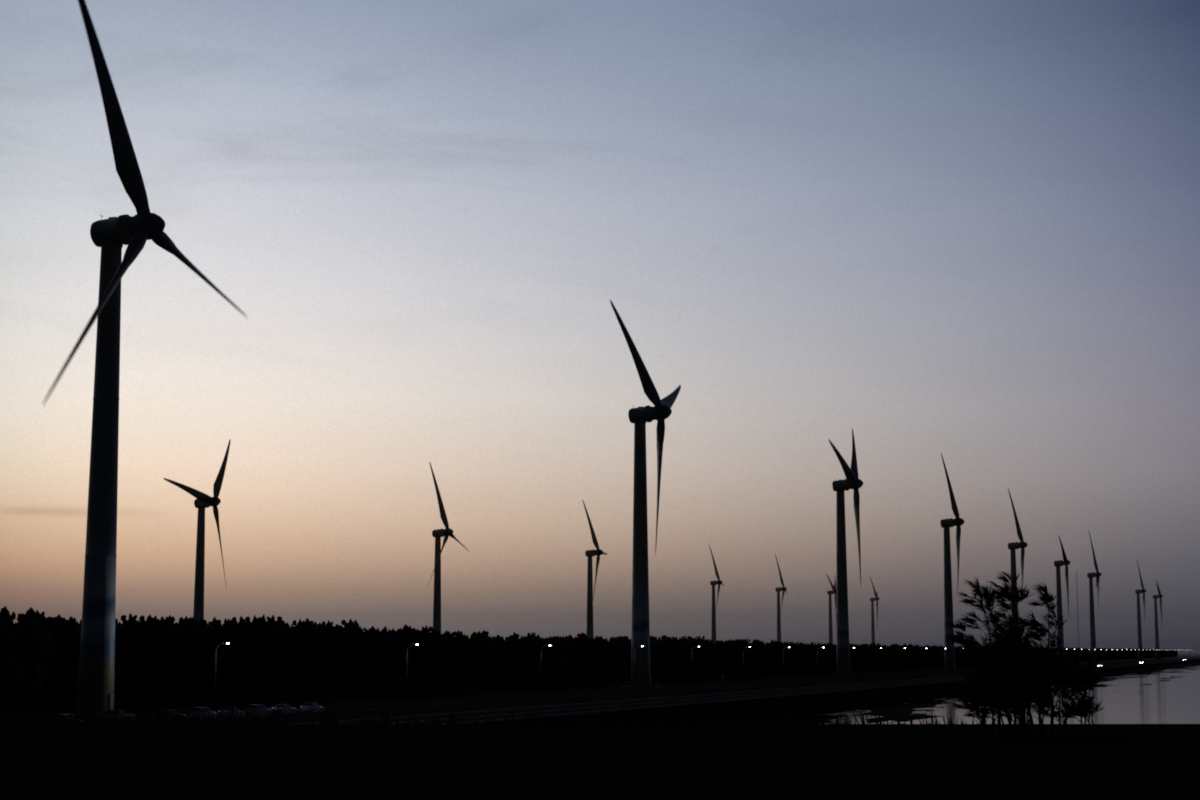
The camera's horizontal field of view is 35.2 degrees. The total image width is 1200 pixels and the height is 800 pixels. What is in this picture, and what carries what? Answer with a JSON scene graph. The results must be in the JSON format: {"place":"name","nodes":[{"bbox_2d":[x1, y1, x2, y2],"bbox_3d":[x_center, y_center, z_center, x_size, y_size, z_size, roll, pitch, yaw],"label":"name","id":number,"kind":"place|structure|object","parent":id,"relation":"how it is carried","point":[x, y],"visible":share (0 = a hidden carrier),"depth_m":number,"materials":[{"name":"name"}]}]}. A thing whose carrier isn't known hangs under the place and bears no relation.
{"place":"outdoors","nodes":[
{"label":"outdoors","id":0,"kind":"place"},
{"bbox_2d":[0,724,1199,799],"bbox_3d":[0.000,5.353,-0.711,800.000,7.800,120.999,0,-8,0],"label":"foreground bank","id":1,"kind":"structure","parent":0,"point":[657,762],"depth_m":27.83,"materials":[{"name":"black plant"}]},
{"bbox_2d":[0,689,1044,729],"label":"bank grass","id":2,"kind":"structure","parent":1,"relation":"on","point":[208,724],"depth_m":38.31,"materials":[{"name":"black plant"}]},
{"bbox_2d":[944,570,1103,737],"bbox_3d":[7.890,4.745,35.371,3.004,3.116,1.874,3,-8,-19],"label":"casuarina sapling","id":3,"kind":"object","parent":1,"relation":"on","point":[1025,677],"visible":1,"depth_m":35.13,"materials":[{"name":"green plant"}]},
{"bbox_2d":[0,657,1199,724],"bbox_3d":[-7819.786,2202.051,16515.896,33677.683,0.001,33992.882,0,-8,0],"label":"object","id":4,"kind":"structure","parent":0,"point":[323,701],"depth_m":345.20,"materials":[{"name":"black"}]},
{"bbox_2d":[42,0,247,717],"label":"wind turbine tower","id":5,"kind":"structure","parent":4,"relation":"on","point":[110,236],"depth_m":251.33,"materials":[{"name":"metal"}]},
{"bbox_2d":[163,439,230,620],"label":"wind turbine tower","id":6,"kind":"structure","parent":4,"relation":"on","point":[202,501],"depth_m":723.02,"materials":[{"name":"metal"}]},
{"bbox_2d":[214,642,230,711],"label":"street light","id":7,"kind":"object","parent":4,"relation":"on","point":[215,677],"visible":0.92,"depth_m":257.21,"materials":[{"name":"grey paint"}]},
{"bbox_2d":[406,643,419,702],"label":"street light","id":8,"kind":"object","parent":4,"relation":"on","point":[406,671],"visible":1,"depth_m":312.09,"materials":[{"name":"grey paint"}]},
{"bbox_2d":[429,461,469,634],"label":"wind turbine","id":9,"kind":"structure","parent":4,"relation":"on","point":[445,533],"depth_m":909.65,"materials":[{"name":"paint"}]},
{"bbox_2d":[540,645,550,694],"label":"street light","id":10,"kind":"object","parent":4,"relation":"on","point":[541,670],"visible":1,"depth_m":366.98,"materials":[{"name":"grey paint"}]},
{"bbox_2d":[0,606,1177,712],"bbox_3d":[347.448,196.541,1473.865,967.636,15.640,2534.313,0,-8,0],"label":"tree line","id":11,"kind":"object","parent":4,"relation":"on","point":[39,654],"visible":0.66,"depth_m":364.33,"materials":[{"name":"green plant"}]},
{"bbox_2d":[582,499,606,638],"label":"wind turbine tower","id":12,"kind":"structure","parent":4,"relation":"on","point":[590,554],"depth_m":1095.73,"materials":[{"name":"metal"}]},
{"bbox_2d":[634,645,643,689],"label":"street light","id":13,"kind":"object","parent":4,"relation":"on","point":[634,666],"visible":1,"depth_m":418.11,"materials":[{"name":"grey paint"}]},
{"bbox_2d":[610,300,680,687],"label":"wind turbine tower","id":14,"kind":"structure","parent":4,"relation":"on","point":[660,411],"depth_m":449.50,"materials":[{"name":"metal"}]},
{"bbox_2d":[709,545,723,642],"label":"wind turbine","id":15,"kind":"structure","parent":4,"relation":"on","point":[714,608],"depth_m":1576.40,"materials":[{"name":"paint"}]},
{"bbox_2d":[743,646,750,683],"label":"street light","id":16,"kind":"object","parent":4,"relation":"on","point":[743,665],"visible":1,"depth_m":498.95,"materials":[{"name":"grey paint"}]},
{"bbox_2d":[775,554,786,641],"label":"wind turbine tower","id":17,"kind":"structure","parent":4,"relation":"on","point":[780,589],"depth_m":1743.97,"materials":[{"name":"metal"}]},
{"bbox_2d":[371,660,1199,723],"bbox_3d":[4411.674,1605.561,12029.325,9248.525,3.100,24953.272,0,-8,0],"label":"embankment","id":18,"kind":"structure","parent":4,"relation":"on","point":[726,712],"depth_m":261.18,"materials":[{"name":"concrete"}]},
{"bbox_2d":[299,659,1199,723],"bbox_3d":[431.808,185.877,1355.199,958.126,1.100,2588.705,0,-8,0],"label":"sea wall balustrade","id":19,"kind":"object","parent":18,"relation":"on","point":[910,682],"visible":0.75,"depth_m":219.05,"materials":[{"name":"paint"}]},
{"bbox_2d":[826,574,835,643],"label":"wind turbine tower","id":20,"kind":"structure","parent":4,"relation":"on","point":[831,592],"depth_m":1833.70,"materials":[{"name":"metal"}]},
{"bbox_2d":[828,428,862,676],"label":"wind turbine tower","id":21,"kind":"structure","parent":4,"relation":"on","point":[852,481],"depth_m":644.58,"materials":[{"name":"metal"}]},
{"bbox_2d":[870,577,879,643],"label":"wind turbine tower","id":22,"kind":"structure","parent":4,"relation":"on","point":[876,599],"depth_m":2079.01,"materials":[{"name":"metal"}]},
{"bbox_2d":[938,453,964,670],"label":"wind turbine tower","id":23,"kind":"structure","parent":4,"relation":"on","point":[946,525],"depth_m":835.35,"materials":[{"name":"metal"}]},
{"bbox_2d":[1008,488,1027,630],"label":"wind turbine tower","id":24,"kind":"structure","parent":4,"relation":"on","point":[1014,546],"depth_m":1020.35,"materials":[{"name":"metal"}]},
{"bbox_2d":[1054,535,1070,658],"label":"wind turbine tower","id":25,"kind":"structure","parent":4,"relation":"on","point":[1059,563],"depth_m":1224.57,"materials":[{"name":"metal"}]},
{"bbox_2d":[1065,573,1105,662],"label":"met mast","id":26,"kind":"object","parent":4,"relation":"on","point":[1078,623],"visible":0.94,"depth_m":1301.36,"materials":[{"name":"grey metal"}]},
{"bbox_2d":[1087,529,1101,662],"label":"wind turbine tower","id":27,"kind":"structure","parent":4,"relation":"on","point":[1097,575],"depth_m":1413.54,"materials":[{"name":"metal"}]},
{"bbox_2d":[1135,562,1145,659],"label":"wind turbine tower","id":28,"kind":"structure","parent":4,"relation":"on","point":[1139,630],"depth_m":1804.28,"materials":[{"name":"metal"}]},
{"bbox_2d":[1153,580,1162,658],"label":"wind turbine tower","id":29,"kind":"structure","parent":4,"relation":"on","point":[1157,649],"depth_m":1978.57,"materials":[{"name":"metal"}]},
{"bbox_2d":[0,0,1199,656],"label":"sky","id":30,"kind":"structure","parent":0,"point":[967,232],"materials":[{"name":"blue"}]},
{"bbox_2d":[38,657,1199,724],"bbox_3d":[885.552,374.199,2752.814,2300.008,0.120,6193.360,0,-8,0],"label":"service road","id":31,"kind":"structure","parent":0,"point":[383,706],"depth_m":342.83,"materials":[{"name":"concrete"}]},
{"bbox_2d":[51,714,82,724],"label":"parked car","id":32,"kind":"object","parent":31,"relation":"on","point":[65,717],"visible":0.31,"depth_m":210.73,"materials":[{"name":"grey"}]},
{"bbox_2d":[155,710,186,721],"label":"parked car","id":33,"kind":"object","parent":31,"relation":"on","point":[173,714],"visible":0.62,"depth_m":230.41,"materials":[{"name":"grey"}]},
{"bbox_2d":[189,707,216,719],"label":"parked car","id":34,"kind":"object","parent":31,"relation":"on","point":[198,710],"visible":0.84,"depth_m":236.45,"materials":[{"name":"white"}]},
{"bbox_2d":[218,707,244,717],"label":"parked car","id":35,"kind":"object","parent":31,"relation":"on","point":[225,713],"visible":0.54,"depth_m":243.16,"materials":[{"name":"white"}]},
{"bbox_2d":[245,704,271,716],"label":"parked car","id":36,"kind":"object","parent":31,"relation":"on","point":[259,709],"visible":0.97,"depth_m":249.10,"materials":[{"name":"silver metal"}]},
{"bbox_2d":[271,704,296,714],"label":"parked car","id":37,"kind":"object","parent":31,"relation":"on","point":[284,709],"visible":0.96,"depth_m":255.85,"materials":[{"name":"silver metal"}]},
{"bbox_2d":[300,703,323,712],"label":"parked car","id":38,"kind":"object","parent":31,"relation":"on","point":[310,707],"visible":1,"depth_m":262.67,"materials":[{"name":"white"}]},
{"bbox_2d":[721,675,724,686],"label":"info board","id":39,"kind":"object","parent":31,"relation":"on","point":[722,678],"visible":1,"depth_m":446.62,"materials":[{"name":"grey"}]},
{"bbox_2d":[750,665,1199,723],"bbox_3d":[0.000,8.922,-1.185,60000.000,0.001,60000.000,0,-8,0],"label":"water","id":40,"kind":"structure","parent":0,"point":[1169,696],"depth_m":309.18,"materials":[{"name":"liquid"}]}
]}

